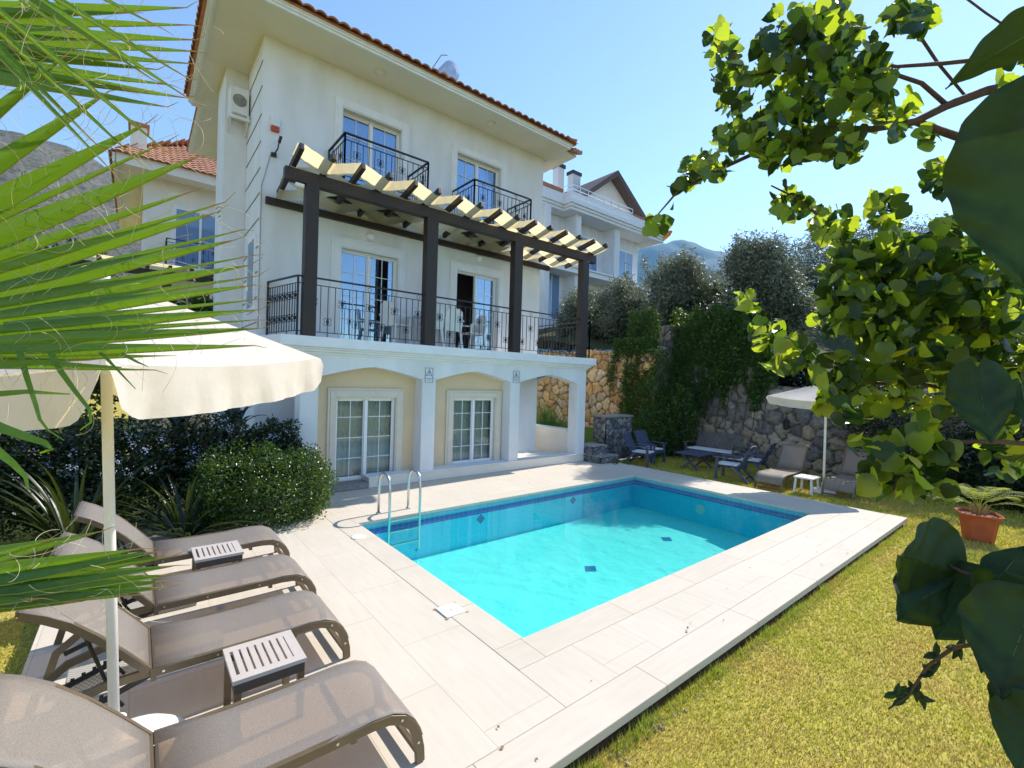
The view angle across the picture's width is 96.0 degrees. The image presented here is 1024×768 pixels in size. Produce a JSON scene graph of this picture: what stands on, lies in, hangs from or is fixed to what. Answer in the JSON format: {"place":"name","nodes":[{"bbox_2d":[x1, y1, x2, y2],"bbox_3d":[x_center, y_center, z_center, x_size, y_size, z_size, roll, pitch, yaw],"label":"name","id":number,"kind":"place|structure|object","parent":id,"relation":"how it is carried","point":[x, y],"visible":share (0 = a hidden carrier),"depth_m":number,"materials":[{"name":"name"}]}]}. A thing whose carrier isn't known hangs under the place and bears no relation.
{"place":"outdoors","nodes":[
{"label":"outdoors","id":0,"kind":"place"},
{"bbox_2d":[0,130,141,277],"bbox_3d":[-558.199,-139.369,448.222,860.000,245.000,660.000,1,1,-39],"label":"mountain","id":1,"kind":"structure","parent":0,"point":[36,158],"depth_m":389.19,"materials":[{"name":"grey stone"}]},
{"bbox_2d":[122,601,196,616],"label":"kerb block","id":2,"kind":"structure","parent":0,"point":[137,604],"depth_m":4.36,"materials":[{"name":"concrete"}]},
{"bbox_2d":[0,394,1023,767],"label":"lawn","id":3,"kind":"structure","parent":0,"point":[714,710],"depth_m":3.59,"materials":[{"name":"green plant"}]},
{"bbox_2d":[6,238,123,279],"bbox_3d":[-18.740,-2.094,18.293,4.676,7.827,4.755,2,0,5],"label":"leafy tree","id":4,"kind":"object","parent":3,"relation":"on","point":[70,240],"visible":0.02,"depth_m":18.50,"materials":[{"name":"green plant"}]},
{"bbox_2d":[64,277,118,458],"bbox_3d":[-10.006,-0.219,10.467,4.561,4.718,4.307,1,1,-39],"label":"leafy tree","id":5,"kind":"object","parent":3,"relation":"on","point":[97,387],"visible":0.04,"depth_m":10.54,"materials":[{"name":"green plant"}]},
{"bbox_2d":[0,0,278,623],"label":"fan palm","id":6,"kind":"object","parent":3,"relation":"on","point":[59,320],"visible":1,"depth_m":0.89,"materials":[{"name":"green plant"}]},
{"bbox_2d":[68,120,216,431],"bbox_3d":[-12.235,-4.649,22.324,13.000,12.858,11.705,1,1,-39],"label":"villa","id":7,"kind":"object","parent":3,"relation":"on","point":[185,178],"visible":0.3,"depth_m":17.58,"materials":[{"name":"paint"}]},
{"bbox_2d":[171,204,214,269],"bbox_3d":[-12.281,-5.593,18.169,1.830,2.480,0.049,1,1,-39],"label":"window","id":8,"kind":"structure","parent":7,"relation":"in","point":[204,227],"depth_m":18.05,"materials":[{"name":"blue"}]},
{"bbox_2d":[168,291,212,451],"bbox_3d":[-9.300,-0.251,12.834,2.328,4.786,2.173,2,0,3],"label":"leafy tree","id":9,"kind":"object","parent":3,"relation":"on","point":[197,300],"visible":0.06,"depth_m":12.75,"materials":[{"name":"green plant"}]},
{"bbox_2d":[21,461,885,767],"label":"pool deck","id":10,"kind":"structure","parent":3,"relation":"on","point":[461,691],"depth_m":4.10,"materials":[{"name":"stone"}]},
{"bbox_2d":[0,454,201,558],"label":"strap leaved plant","id":11,"kind":"object","parent":10,"relation":"on","point":[61,517],"visible":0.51,"depth_m":5.61,"materials":[{"name":"green plant"}]},
{"bbox_2d":[65,660,136,691],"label":"kerb block","id":12,"kind":"structure","parent":10,"relation":"on","point":[88,683],"depth_m":3.33,"materials":[{"name":"concrete"}]},
{"bbox_2d":[0,408,307,542],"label":"flowering shrub","id":13,"kind":"object","parent":10,"relation":"on","point":[184,455],"visible":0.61,"depth_m":6.62,"materials":[{"name":"green plant"}]},
{"bbox_2d":[156,415,192,426],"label":"agave","id":14,"kind":"object","parent":13,"relation":"on","point":[172,419],"visible":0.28,"depth_m":7.46,"materials":[{"name":"green plant"}]},
{"bbox_2d":[204,406,266,424],"bbox_3d":[-4.909,0.500,8.027,1.087,0.498,1.058,2,0,20],"label":"agave","id":15,"kind":"object","parent":13,"relation":"on","point":[242,412],"visible":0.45,"depth_m":7.91,"materials":[{"name":"green plant"}]},
{"bbox_2d":[0,276,322,745],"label":"parasol","id":16,"kind":"object","parent":10,"relation":"on","point":[213,380],"visible":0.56,"depth_m":2.32,"materials":[{"name":"white fabric"}]},
{"bbox_2d":[43,531,316,678],"bbox_3d":[-2.860,1.725,4.213,1.932,0.928,0.640,1,1,-39],"label":"sun lounger","id":17,"kind":"object","parent":10,"relation":"on","point":[200,585],"visible":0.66,"depth_m":4.14,"materials":[{"name":"beige fabric"}]},
{"bbox_2d":[74,501,289,566],"bbox_3d":[-3.561,1.698,5.124,1.932,0.928,0.640,1,1,-39],"label":"sun lounger","id":18,"kind":"object","parent":10,"relation":"on","point":[249,537],"visible":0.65,"depth_m":5.00,"materials":[{"name":"brown fabric"}]},
{"bbox_2d":[15,590,349,706],"bbox_3d":[-2.254,1.748,3.404,1.932,0.928,0.640,1,1,-39],"label":"sun lounger","id":19,"kind":"object","parent":10,"relation":"on","point":[168,647],"visible":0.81,"depth_m":3.23,"materials":[{"name":"beige fabric"}]},
{"bbox_2d":[96,463,272,539],"bbox_3d":[-4.501,1.629,6.274,2.172,0.989,1.805,2,0,-22],"label":"strap leaved plant","id":20,"kind":"object","parent":10,"relation":"on","point":[173,512],"visible":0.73,"depth_m":6.28,"materials":[{"name":"green plant"}]},
{"bbox_2d":[0,660,424,767],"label":"sun lounger","id":21,"kind":"object","parent":10,"relation":"on","point":[293,724],"visible":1,"depth_m":2.37,"materials":[{"name":"beige fabric"}]},
{"bbox_2d":[191,540,243,570],"bbox_3d":[-3.150,1.969,4.926,0.430,0.400,0.430,1,1,-39],"label":"side table","id":22,"kind":"object","parent":10,"relation":"on","point":[235,553],"visible":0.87,"depth_m":4.85,"materials":[{"name":"grey plastic"}]},
{"bbox_2d":[178,438,339,532],"bbox_3d":[-3.811,1.508,7.214,2.280,1.345,1.820,1,1,-39],"label":"clipped shrub","id":23,"kind":"object","parent":10,"relation":"on","point":[315,470],"visible":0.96,"depth_m":6.93,"materials":[{"name":"green plant"}]},
{"bbox_2d":[223,630,306,706],"bbox_3d":[-1.684,2.025,3.128,0.430,0.400,0.430,1,1,-39],"label":"side table","id":24,"kind":"object","parent":10,"relation":"on","point":[289,662],"visible":0.91,"depth_m":3.08,"materials":[{"name":"grey plastic"}]},
{"bbox_2d":[351,534,365,539],"bbox_3d":[-2.195,2.184,6.598,0.198,0.013,0.204,1,0,-32],"label":"skimmer cover","id":25,"kind":"object","parent":10,"relation":"in","point":[358,536],"visible":1,"depth_m":6.59,"materials":[{"name":"white plastic"}]},
{"bbox_2d":[183,0,595,496],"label":"villa","id":26,"kind":"object","parent":10,"relation":"on","point":[368,410],"visible":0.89,"depth_m":10.35,"materials":[{"name":"paint"}]},
{"bbox_2d":[227,85,249,137],"bbox_3d":[-5.946,-5.927,10.029,0.400,0.883,0.447,1,1,-39],"label":"air conditioner","id":27,"kind":"object","parent":26,"relation":"attached to","point":[238,104],"visible":1,"depth_m":9.91,"materials":[{"name":"white plastic"}]},
{"bbox_2d":[246,233,256,314],"bbox_3d":[-5.426,-2.263,9.582,0.034,1.570,0.820,1,1,-39],"label":"side window","id":28,"kind":"structure","parent":26,"relation":"in","point":[251,246],"depth_m":9.46,"materials":[{"name":"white glass"}]},
{"bbox_2d":[258,154,270,317],"bbox_3d":[-4.897,-2.840,9.130,0.160,3.461,0.012,1,1,-39],"label":"wall cable","id":29,"kind":"object","parent":26,"relation":"attached to","point":[260,235],"depth_m":9.08,"materials":[{"name":"plastic"}]},
{"bbox_2d":[271,115,279,132],"bbox_3d":[-4.713,-5.176,9.187,0.160,0.300,0.069,1,1,-39],"label":"alarm siren","id":30,"kind":"object","parent":26,"relation":"attached to","point":[275,123],"visible":1,"depth_m":9.16,"materials":[{"name":"white plastic"}]},
{"bbox_2d":[271,136,281,157],"bbox_3d":[-4.657,-4.710,9.130,0.278,0.373,0.106,2,0,36],"label":"security camera","id":31,"kind":"object","parent":26,"relation":"attached to","point":[273,154],"visible":1,"depth_m":9.12,"materials":[{"name":"black plastic"}]},
{"bbox_2d":[325,388,403,482],"bbox_3d":[-3.168,1.051,9.899,1.650,1.925,0.326,1,1,-39],"label":"sliding door","id":32,"kind":"structure","parent":26,"relation":"in","point":[357,428],"depth_m":9.89,"materials":[{"name":"white plastic"}]},
{"bbox_2d":[329,234,406,342],"bbox_3d":[-3.293,-2.061,10.566,1.740,2.300,0.250,1,1,-39],"label":"sliding door","id":33,"kind":"structure","parent":26,"relation":"in","point":[337,242],"depth_m":10.53,"materials":[{"name":"white plastic"}]},
{"bbox_2d":[366,234,375,240],"bbox_3d":[-3.182,-3.318,10.451,0.230,0.140,0.126,1,1,-39],"label":"wall lamp","id":34,"kind":"object","parent":26,"relation":"attached to","point":[370,237],"visible":1,"depth_m":10.42,"materials":[{"name":"glass"}]},
{"bbox_2d":[333,95,409,199],"bbox_3d":[-3.246,-5.082,10.598,1.740,2.220,0.386,1,1,-39],"label":"sliding door","id":35,"kind":"structure","parent":26,"relation":"in","point":[342,124],"depth_m":10.60,"materials":[{"name":"white plastic"}]},
{"bbox_2d":[375,68,385,76],"bbox_3d":[-2.875,-6.777,10.083,0.240,0.082,0.240,1,1,-39],"label":"soffit lamp","id":36,"kind":"object","parent":26,"relation":"attached to","point":[379,72],"visible":1,"depth_m":10.03,"materials":[{"name":"white plastic"}]},
{"bbox_2d":[379,301,412,343],"bbox_3d":[-2.581,-1.330,10.256,0.550,0.935,0.555,2,0,37],"label":"plastic chair","id":37,"kind":"object","parent":26,"relation":"on","point":[385,320],"visible":0.68,"depth_m":10.11,"materials":[{"name":"white plastic"}]},
{"bbox_2d":[424,367,432,382],"bbox_3d":[-1.854,-0.196,10.317,0.210,0.340,0.019,1,1,-39],"label":"warning plate","id":38,"kind":"object","parent":26,"relation":"attached to","point":[428,375],"visible":1,"depth_m":10.31,"materials":[{"name":"white plastic"}]},
{"bbox_2d":[415,305,445,346],"bbox_3d":[-1.881,-1.311,10.596,0.550,0.935,0.555,1,0,-31],"label":"plastic chair","id":39,"kind":"object","parent":26,"relation":"on","point":[439,309],"visible":0.47,"depth_m":10.49,"materials":[{"name":"white plastic"}]},
{"bbox_2d":[407,315,454,346],"bbox_3d":[-1.942,-1.225,11.226,1.200,0.740,0.430,1,1,-39],"label":"dining table","id":40,"kind":"object","parent":26,"relation":"on","point":[447,336],"visible":0.21,"depth_m":11.01,"materials":[{"name":"white plastic"}]},
{"bbox_2d":[265,143,607,357],"bbox_3d":[-1.081,-2.462,11.123,8.460,3.264,1.765,1,1,-39],"label":"pergola","id":41,"kind":"object","parent":26,"relation":"on","point":[321,179],"visible":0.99,"depth_m":10.12,"materials":[{"name":"brown wood"}]},
{"bbox_2d":[295,179,304,187],"bbox_3d":[-3.824,-3.622,8.325,0.155,0.168,0.106,2,0,-23],"label":"security camera","id":42,"kind":"object","parent":41,"relation":"attached to","point":[300,184],"visible":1,"depth_m":8.29,"materials":[{"name":"white plastic"}]},
{"bbox_2d":[432,55,459,80],"bbox_3d":[-2.174,-8.239,13.194,0.582,1.361,1.645,1,1,-39],"label":"satellite dish","id":43,"kind":"object","parent":26,"relation":"on","point":[449,68],"visible":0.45,"depth_m":12.56,"materials":[{"name":"white metal"}]},
{"bbox_2d":[436,308,463,347],"bbox_3d":[-1.508,-1.303,10.964,0.550,0.935,0.555,1,1,-39],"label":"plastic chair","id":44,"kind":"object","parent":26,"relation":"on","point":[452,325],"visible":0.57,"depth_m":10.79,"materials":[{"name":"white plastic"}]},
{"bbox_2d":[444,390,501,465],"bbox_3d":[-1.022,1.066,11.642,1.660,1.810,0.326,1,1,-39],"label":"sliding door","id":45,"kind":"structure","parent":26,"relation":"in","point":[467,411],"depth_m":11.65,"materials":[{"name":"white plastic"}]},
{"bbox_2d":[458,315,487,349],"bbox_3d":[-0.989,-1.292,11.657,0.555,0.935,0.550,1,1,-39],"label":"plastic chair","id":46,"kind":"object","parent":26,"relation":"on","point":[482,326],"visible":0.58,"depth_m":11.68,"materials":[{"name":"white plastic"}]},
{"bbox_2d":[448,259,503,350],"bbox_3d":[-0.993,-2.015,12.436,1.710,2.320,0.250,1,1,-39],"label":"sliding door","id":47,"kind":"structure","parent":26,"relation":"in","point":[455,265],"depth_m":12.50,"materials":[{"name":"white plastic"}]},
{"bbox_2d":[450,143,506,223],"bbox_3d":[-0.969,-5.026,12.449,1.770,2.220,0.386,1,1,-39],"label":"sliding door","id":48,"kind":"structure","parent":26,"relation":"in","point":[463,170],"depth_m":12.43,"materials":[{"name":"white plastic"}]},
{"bbox_2d":[476,256,482,261],"bbox_3d":[-0.852,-3.341,12.343,0.230,0.140,0.126,1,1,-39],"label":"wall lamp","id":49,"kind":"object","parent":26,"relation":"attached to","point":[479,259],"visible":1,"depth_m":12.31,"materials":[{"name":"glass"}]},
{"bbox_2d":[487,121,495,126],"bbox_3d":[-0.542,-6.720,11.967,0.240,0.082,0.240,1,1,-39],"label":"soffit lamp","id":50,"kind":"object","parent":26,"relation":"attached to","point":[491,123],"visible":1,"depth_m":11.90,"materials":[{"name":"white plastic"}]},
{"bbox_2d":[512,371,519,382],"bbox_3d":[0.106,-0.178,11.910,0.220,0.320,0.019,1,1,-39],"label":"warning plate","id":51,"kind":"object","parent":26,"relation":"attached to","point":[515,379],"visible":1,"depth_m":11.90,"materials":[{"name":"white plastic"}]},
{"bbox_2d":[433,602,468,619],"bbox_3d":[-0.606,2.243,4.578,0.264,0.016,0.262,1,1,-39],"label":"skimmer cover","id":52,"kind":"object","parent":10,"relation":"on","point":[448,611],"visible":1,"depth_m":4.56,"materials":[{"name":"white plastic"}]},
{"bbox_2d":[330,472,839,669],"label":"swimming pool","id":53,"kind":"structure","parent":10,"relation":"in","point":[526,579],"depth_m":8.03,"materials":[{"name":"liquid"}]},
{"bbox_2d":[376,469,421,550],"bbox_3d":[-1.905,2.139,7.765,0.630,1.377,0.500,1,1,-39],"label":"pool ladder","id":54,"kind":"object","parent":53,"relation":"attached to","point":[418,516],"visible":0.92,"depth_m":7.73,"materials":[{"name":"silver metal"}]},
{"bbox_2d":[578,442,618,463],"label":"stone steps","id":55,"kind":"structure","parent":10,"relation":"on","point":[596,453],"depth_m":13.52,"materials":[{"name":"stone"}]},
{"bbox_2d":[536,349,661,430],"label":"stone wall","id":56,"kind":"structure","parent":3,"relation":"on","point":[600,398],"depth_m":18.46,"materials":[{"name":"beige stone"}]},
{"bbox_2d":[592,414,632,458],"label":"stone pier","id":57,"kind":"structure","parent":3,"relation":"on","point":[610,430],"depth_m":14.86,"materials":[{"name":"stone"}]},
{"bbox_2d":[609,457,634,464],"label":"leafy plant","id":58,"kind":"object","parent":3,"relation":"on","point":[623,461],"visible":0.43,"depth_m":13.35,"materials":[{"name":"green plant"}]},
{"bbox_2d":[368,477,902,767],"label":"deck bedding","id":59,"kind":"object","parent":3,"relation":"on","point":[601,745],"visible":0.08,"depth_m":3.78,"materials":[{"name":"concrete"}]},
{"bbox_2d":[623,432,657,467],"bbox_3d":[3.838,1.995,13.961,0.901,0.976,0.670,2,0,37],"label":"garden chair","id":60,"kind":"object","parent":3,"relation":"on","point":[635,451],"visible":0.94,"depth_m":13.94,"materials":[{"name":"grey wood"}]},
{"bbox_2d":[632,430,666,462],"bbox_3d":[4.383,2.005,14.794,0.670,0.976,0.901,1,0,-30],"label":"garden chair","id":61,"kind":"object","parent":3,"relation":"on","point":[641,437],"visible":0.73,"depth_m":14.91,"materials":[{"name":"grey wood"}]},
{"bbox_2d":[649,346,674,443],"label":"stone wall","id":62,"kind":"structure","parent":3,"relation":"on","point":[664,348],"depth_m":16.67,"materials":[{"name":"grey stone"}]},
{"bbox_2d":[628,377,703,457],"bbox_3d":[5.057,1.146,16.065,2.803,2.829,1.820,2,0,-7],"label":"creeper mound","id":63,"kind":"object","parent":3,"relation":"on","point":[666,422],"visible":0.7,"depth_m":15.71,"materials":[{"name":"green plant"}]},
{"bbox_2d":[675,449,718,471],"bbox_3d":[5.467,2.276,13.661,1.100,0.509,0.792,1,1,-39],"label":"garden table","id":64,"kind":"object","parent":3,"relation":"on","point":[698,453],"visible":0.94,"depth_m":13.55,"materials":[{"name":"grey wood"}]},
{"bbox_2d":[683,431,743,461],"bbox_3d":[6.496,2.068,14.812,0.901,0.976,1.650,1,1,-39],"label":"garden bench","id":65,"kind":"object","parent":3,"relation":"on","point":[732,450],"visible":0.82,"depth_m":14.88,"materials":[{"name":"grey wood"}]},
{"bbox_2d":[713,446,756,484],"bbox_3d":[5.832,2.067,12.057,0.901,0.976,0.670,2,1,42],"label":"garden chair","id":66,"kind":"object","parent":3,"relation":"on","point":[734,466],"visible":0.96,"depth_m":12.01,"materials":[{"name":"grey wood"}]},
{"bbox_2d":[567,522,915,767],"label":"edge grass","id":67,"kind":"structure","parent":3,"relation":"on","point":[792,611],"depth_m":3.97,"materials":[{"name":"green plant"}]},
{"bbox_2d":[497,464,1001,759],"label":"fallen leaves","id":68,"kind":"object","parent":3,"relation":"on","point":[502,747],"visible":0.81,"depth_m":3.38,"materials":[{"name":"brown plant"}]},
{"bbox_2d":[596,534,907,767],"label":"pebbles","id":69,"kind":"object","parent":3,"relation":"on","point":[662,728],"visible":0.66,"depth_m":3.53,"materials":[{"name":"grey"}]},
{"bbox_2d":[736,443,776,472],"bbox_3d":[6.836,2.092,12.873,0.670,0.976,0.901,1,1,-45],"label":"garden chair","id":70,"kind":"object","parent":3,"relation":"on","point":[756,462],"visible":0.73,"depth_m":12.76,"materials":[{"name":"grey wood"}]},
{"bbox_2d":[754,442,809,492],"bbox_3d":[6.872,2.059,11.651,1.932,1.008,0.640,1,1,-39],"label":"sun lounger","id":71,"kind":"object","parent":3,"relation":"on","point":[792,457],"visible":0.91,"depth_m":11.77,"materials":[{"name":"brown fabric"}]},
{"bbox_2d":[793,474,820,494],"bbox_3d":[6.948,2.377,10.884,0.510,0.403,0.420,1,1,-39],"label":"plastic side table","id":72,"kind":"object","parent":3,"relation":"on","point":[811,478],"visible":0.94,"depth_m":10.86,"materials":[{"name":"white plastic"}]},
{"bbox_2d":[766,385,862,495],"bbox_3d":[7.252,1.284,10.825,1.683,2.600,1.692,2,0,-14],"label":"parasol","id":73,"kind":"object","parent":3,"relation":"on","point":[803,398],"visible":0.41,"depth_m":10.83,"materials":[{"name":"white fabric"}]},
{"bbox_2d":[642,0,1023,767],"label":"broadleaf tree","id":74,"kind":"object","parent":3,"relation":"on","point":[966,288],"visible":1,"depth_m":1.17,"materials":[{"name":"green plant"}]},
{"bbox_2d":[658,322,1023,497],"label":"stone wall","id":75,"kind":"structure","parent":3,"relation":"on","point":[806,426],"depth_m":14.45,"materials":[{"name":"grey stone"}]},
{"bbox_2d":[605,302,778,449],"bbox_3d":[6.027,-0.166,16.201,2.150,5.401,5.842,1,1,-64],"label":"ivy","id":76,"kind":"object","parent":75,"relation":"attached to","point":[641,343],"visible":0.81,"depth_m":16.12,"materials":[{"name":"green plant"}]},
{"bbox_2d":[783,414,789,429],"bbox_3d":[8.330,1.153,14.018,0.210,0.504,0.173,1,1,-39],"label":"wall lantern","id":77,"kind":"object","parent":75,"relation":"attached to","point":[786,421],"depth_m":13.97,"materials":[{"name":"black metal"}]},
{"bbox_2d":[821,447,869,500],"bbox_3d":[8.109,2.101,11.033,1.932,1.008,0.640,1,1,-39],"label":"sun lounger","id":78,"kind":"object","parent":3,"relation":"on","point":[844,480],"visible":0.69,"depth_m":10.98,"materials":[{"name":"brown fabric"}]},
{"bbox_2d":[839,385,1000,490],"bbox_3d":[9.653,1.185,11.240,2.491,2.937,3.415,1,1,-39],"label":"glossy shrub","id":79,"kind":"object","parent":3,"relation":"on","point":[866,431],"visible":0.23,"depth_m":11.10,"materials":[{"name":"green plant"}]},
{"bbox_2d":[954,507,1005,543],"bbox_3d":[7.841,2.386,7.757,0.558,0.464,0.558,2,0,33],"label":"plant pot","id":80,"kind":"object","parent":3,"relation":"on","point":[979,528],"visible":0.92,"depth_m":7.61,"materials":[{"name":"ceramic"}]},
{"bbox_2d":[926,483,1023,515],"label":"young palm","id":81,"kind":"object","parent":80,"relation":"in","point":[977,509],"visible":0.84,"depth_m":7.71,"materials":[{"name":"green plant"}]},
{"bbox_2d":[941,426,1023,512],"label":"garden shrub","id":82,"kind":"object","parent":3,"relation":"on","point":[981,479],"visible":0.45,"depth_m":10.04,"materials":[{"name":"green plant"}]},
{"bbox_2d":[996,420,1023,492],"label":"garden shrub","id":83,"kind":"object","parent":3,"relation":"on","point":[1020,431],"visible":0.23,"depth_m":9.81,"materials":[{"name":"green plant"}]},
{"bbox_2d":[0,0,1023,525],"label":"sky","id":84,"kind":"structure","parent":0,"point":[630,81],"materials":[{"name":"blue"}]},
{"bbox_2d":[538,421,604,442],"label":"lawn","id":85,"kind":"structure","parent":0,"point":[588,432],"depth_m":16.64,"materials":[{"name":"green plant"}]},
{"bbox_2d":[536,405,554,425],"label":"grassy plant","id":86,"kind":"object","parent":85,"relation":"on","point":[538,419],"visible":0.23,"depth_m":16.47,"materials":[{"name":"green plant"}]},
{"bbox_2d":[538,402,564,425],"bbox_3d":[1.320,1.151,17.586,2.164,1.239,1.906,1,1,-39],"label":"grassy plant","id":87,"kind":"object","parent":85,"relation":"on","point":[547,417],"visible":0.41,"depth_m":17.58,"materials":[{"name":"green plant"}]},
{"bbox_2d":[536,402,567,427],"bbox_3d":[1.368,1.181,16.565,2.124,1.197,1.991,2,0,-18],"label":"grassy plant","id":88,"kind":"object","parent":85,"relation":"on","point":[552,422],"visible":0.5,"depth_m":16.45,"materials":[{"name":"green plant"}]},
{"bbox_2d":[538,240,805,386],"bbox_3d":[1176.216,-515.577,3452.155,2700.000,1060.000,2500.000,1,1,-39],"label":"mountain","id":89,"kind":"structure","parent":0,"point":[673,246],"depth_m":2948.09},
{"bbox_2d":[467,514,906,767],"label":"deck edge paving","id":90,"kind":"structure","parent":0,"point":[565,737],"depth_m":3.70,"materials":[{"name":"stone"}]},
{"bbox_2d":[538,296,1018,389],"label":"hillside","id":91,"kind":"structure","parent":0,"point":[830,344],"depth_m":18.65,"materials":[{"name":"green plant"}]},
{"bbox_2d":[553,286,608,348],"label":"olive tree","id":92,"kind":"object","parent":91,"relation":"on","point":[571,298],"visible":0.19,"depth_m":23.80,"materials":[{"name":"green plant"}]},
{"bbox_2d":[538,164,664,349],"bbox_3d":[3.038,-10.450,38.340,17.120,14.150,11.820,1,1,-39],"label":"villa","id":93,"kind":"object","parent":91,"relation":"on","point":[605,209],"visible":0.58,"depth_m":34.89,"materials":[{"name":"paint"}]},
{"bbox_2d":[548,274,560,320],"bbox_3d":[2.804,-6.393,32.973,1.780,3.580,0.049,1,1,-39],"label":"window","id":94,"kind":"structure","parent":93,"relation":"in","point":[554,280],"depth_m":33.16,"materials":[{"name":"blue"}]},
{"bbox_2d":[581,235,598,271],"bbox_3d":[5.698,-9.723,35.221,2.580,2.980,0.049,1,1,-39],"label":"window","id":95,"kind":"structure","parent":93,"relation":"in","point":[594,267],"depth_m":35.74,"materials":[{"name":"blue glass"}]},
{"bbox_2d":[619,249,633,279],"bbox_3d":[9.386,-9.733,38.216,2.080,2.580,0.049,1,1,-39],"label":"window","id":96,"kind":"structure","parent":93,"relation":"in","point":[626,257],"depth_m":38.22,"materials":[{"name":"blue glass"}]},
{"bbox_2d":[589,263,655,341],"bbox_3d":[5.380,-3.287,21.834,3.621,4.236,3.516,2,0,18],"label":"olive tree","id":97,"kind":"object","parent":91,"relation":"on","point":[620,289],"visible":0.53,"depth_m":21.17,"materials":[{"name":"green plant"}]},
{"bbox_2d":[627,243,727,335],"bbox_3d":[7.025,-3.478,19.707,3.763,4.742,4.070,1,1,-39],"label":"olive tree","id":98,"kind":"object","parent":91,"relation":"on","point":[680,277],"visible":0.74,"depth_m":18.86,"materials":[{"name":"green plant"}]},
{"bbox_2d":[658,264,732,321],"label":"olive tree","id":99,"kind":"object","parent":91,"relation":"on","point":[713,275],"visible":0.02,"depth_m":23.83,"materials":[{"name":"green plant"}]},
{"bbox_2d":[705,226,826,358],"bbox_3d":[9.461,-3.135,17.114,4.188,5.433,3.786,2,0,32],"label":"olive tree","id":100,"kind":"object","parent":91,"relation":"on","point":[748,261],"visible":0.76,"depth_m":16.30,"materials":[{"name":"green plant"}]},
{"bbox_2d":[550,272,1019,386],"bbox_3d":[12.932,-1.597,17.027,9.996,4.652,25.567,1,1,-39],"label":"bank shrub","id":101,"kind":"object","parent":91,"relation":"on","point":[789,381],"visible":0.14,"depth_m":17.93,"materials":[{"name":"green plant"}]},
{"bbox_2d":[783,219,905,315],"bbox_3d":[16.482,-4.736,22.983,5.480,6.569,6.039,1,1,-39],"label":"olive tree","id":102,"kind":"object","parent":91,"relation":"on","point":[813,261],"visible":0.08,"depth_m":22.80,"materials":[{"name":"green plant"}]},
{"bbox_2d":[858,211,998,306],"bbox_3d":[19.136,-4.976,21.537,6.132,6.828,6.494,1,1,-39],"label":"olive tree","id":103,"kind":"object","parent":91,"relation":"on","point":[920,229],"visible":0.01,"depth_m":20.79,"materials":[{"name":"green plant"}]}
]}

